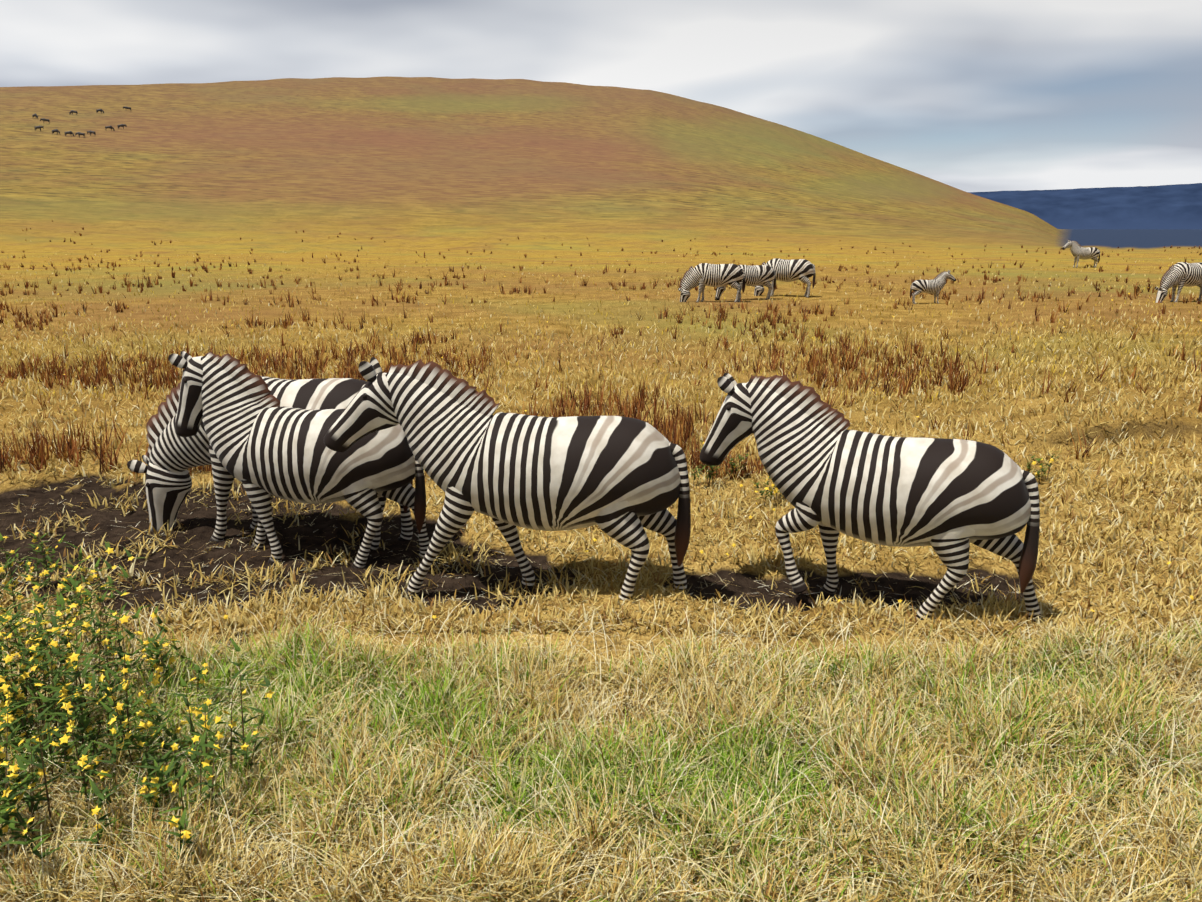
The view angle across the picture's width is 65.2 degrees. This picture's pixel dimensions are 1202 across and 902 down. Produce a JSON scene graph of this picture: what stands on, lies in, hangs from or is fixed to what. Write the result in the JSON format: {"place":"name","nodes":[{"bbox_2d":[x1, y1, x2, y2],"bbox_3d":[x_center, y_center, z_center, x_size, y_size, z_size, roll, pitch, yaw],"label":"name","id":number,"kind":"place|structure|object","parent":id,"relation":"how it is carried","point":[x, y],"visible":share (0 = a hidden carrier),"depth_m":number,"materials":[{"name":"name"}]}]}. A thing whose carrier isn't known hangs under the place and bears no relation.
{"place":"outdoors","nodes":[
{"label":"outdoors","id":0,"kind":"place"},
{"bbox_2d":[0,76,1201,899],"bbox_3d":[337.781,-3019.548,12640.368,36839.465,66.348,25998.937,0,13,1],"label":"ground","id":1,"kind":"structure","parent":0,"point":[400,170],"depth_m":46.08,"materials":[{"name":"yellow plant"}]},
{"bbox_2d":[64,131,74,136],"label":"wildebeest","id":2,"kind":"object","parent":1,"relation":"on","point":[68,132],"visible":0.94,"depth_m":235.78},
{"bbox_2d":[127,375,412,550],"bbox_3d":[-2.697,0.102,7.648,2.482,1.478,0.732,3,14,11],"label":"zebra","id":3,"kind":"object","parent":1,"relation":"on","point":[170,457],"visible":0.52,"depth_m":7.66},
{"bbox_2d":[168,351,429,568],"bbox_3d":[-2.281,0.074,7.131,1.994,1.630,0.642,2,14,10],"label":"zebra","id":4,"kind":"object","parent":1,"relation":"on","point":[266,446],"visible":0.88,"depth_m":6.94},
{"bbox_2d":[324,357,690,600],"bbox_3d":[-0.659,0.219,6.391,2.550,1.672,0.691,2,14,10],"label":"zebra","id":5,"kind":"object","parent":1,"relation":"on","point":[623,481],"visible":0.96,"depth_m":6.13},
{"bbox_2d":[0,477,1018,645],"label":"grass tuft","id":6,"kind":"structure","parent":1,"relation":"on","point":[395,569],"depth_m":6.87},
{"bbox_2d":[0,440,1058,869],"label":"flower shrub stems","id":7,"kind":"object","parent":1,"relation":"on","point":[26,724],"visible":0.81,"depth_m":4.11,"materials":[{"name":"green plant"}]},
{"bbox_2d":[0,580,1201,901],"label":"long grass","id":8,"kind":"structure","parent":1,"relation":"on","point":[1022,724],"depth_m":4.07,"materials":[{"name":"green plant"}]},
{"bbox_2d":[0,313,1201,642],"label":"short grass","id":9,"kind":"structure","parent":1,"relation":"on","point":[988,605],"depth_m":7.34,"materials":[{"name":"yellow plant"}]},
{"bbox_2d":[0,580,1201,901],"bbox_3d":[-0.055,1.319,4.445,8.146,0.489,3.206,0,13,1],"label":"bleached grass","id":10,"kind":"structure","parent":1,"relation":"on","point":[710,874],"depth_m":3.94,"materials":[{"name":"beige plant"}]},
{"bbox_2d":[0,220,1201,479],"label":"dry herbs","id":11,"kind":"object","parent":1,"relation":"on","point":[684,430],"visible":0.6,"depth_m":16.22,"materials":[{"name":"brown plant"}]},
{"bbox_2d":[0,246,1201,403],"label":"grass","id":12,"kind":"structure","parent":1,"relation":"on","point":[1127,356],"depth_m":19.31,"materials":[{"name":"yellow plant"}]},
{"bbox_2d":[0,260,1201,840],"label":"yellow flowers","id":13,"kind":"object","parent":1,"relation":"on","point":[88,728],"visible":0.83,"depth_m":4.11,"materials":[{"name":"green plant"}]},
{"bbox_2d":[678,263,744,301],"bbox_3d":[3.745,-5.577,31.798,2.258,1.549,0.690,1,13,6],"label":"zebra","id":14,"kind":"object","parent":1,"relation":"on","point":[701,275],"visible":0.96,"depth_m":31.53},
{"bbox_2d":[715,265,775,299],"bbox_3d":[5.067,-5.885,32.842,2.246,1.240,0.642,-3,14,-12],"label":"zebra","id":15,"kind":"object","parent":1,"relation":"on","point":[757,275],"visible":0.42,"depth_m":32.65},
{"bbox_2d":[753,258,815,297],"bbox_3d":[6.701,-6.218,34.463,2.326,1.669,0.725,6,14,23],"label":"zebra","id":16,"kind":"object","parent":1,"relation":"on","point":[802,270],"visible":0.75,"depth_m":34.01},
{"bbox_2d":[700,373,1040,621],"bbox_3d":[1.713,0.307,6.139,2.245,1.551,0.636,7,15,26],"label":"zebra","id":17,"kind":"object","parent":1,"relation":"on","point":[832,477],"visible":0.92,"depth_m":5.88},
{"bbox_2d":[910,270,955,303],"bbox_3d":[10.990,-5.418,31.084,1.532,1.120,0.372,-1,13,-4],"label":"zebra","id":18,"kind":"object","parent":1,"relation":"on","point":[936,285],"visible":1,"depth_m":30.96},
{"bbox_2d":[1062,240,1099,267],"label":"zebra","id":19,"kind":"object","parent":1,"relation":"on","point":[1078,251],"visible":0.96,"depth_m":59.94},
{"bbox_2d":[968,183,1201,228],"bbox_3d":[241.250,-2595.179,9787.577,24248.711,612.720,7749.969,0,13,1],"label":"distant mountain","id":20,"kind":"structure","parent":1,"relation":"on","point":[1177,206],"depth_m":11156.51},
{"bbox_2d":[1155,262,1201,302],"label":"zebra","id":21,"kind":"object","parent":1,"relation":"on","point":[1180,274],"visible":0.88,"depth_m":29.44},
{"bbox_2d":[0,0,1201,191],"label":"sky","id":22,"kind":"structure","parent":0,"point":[964,95],"materials":[{"name":"grey"}]}
]}

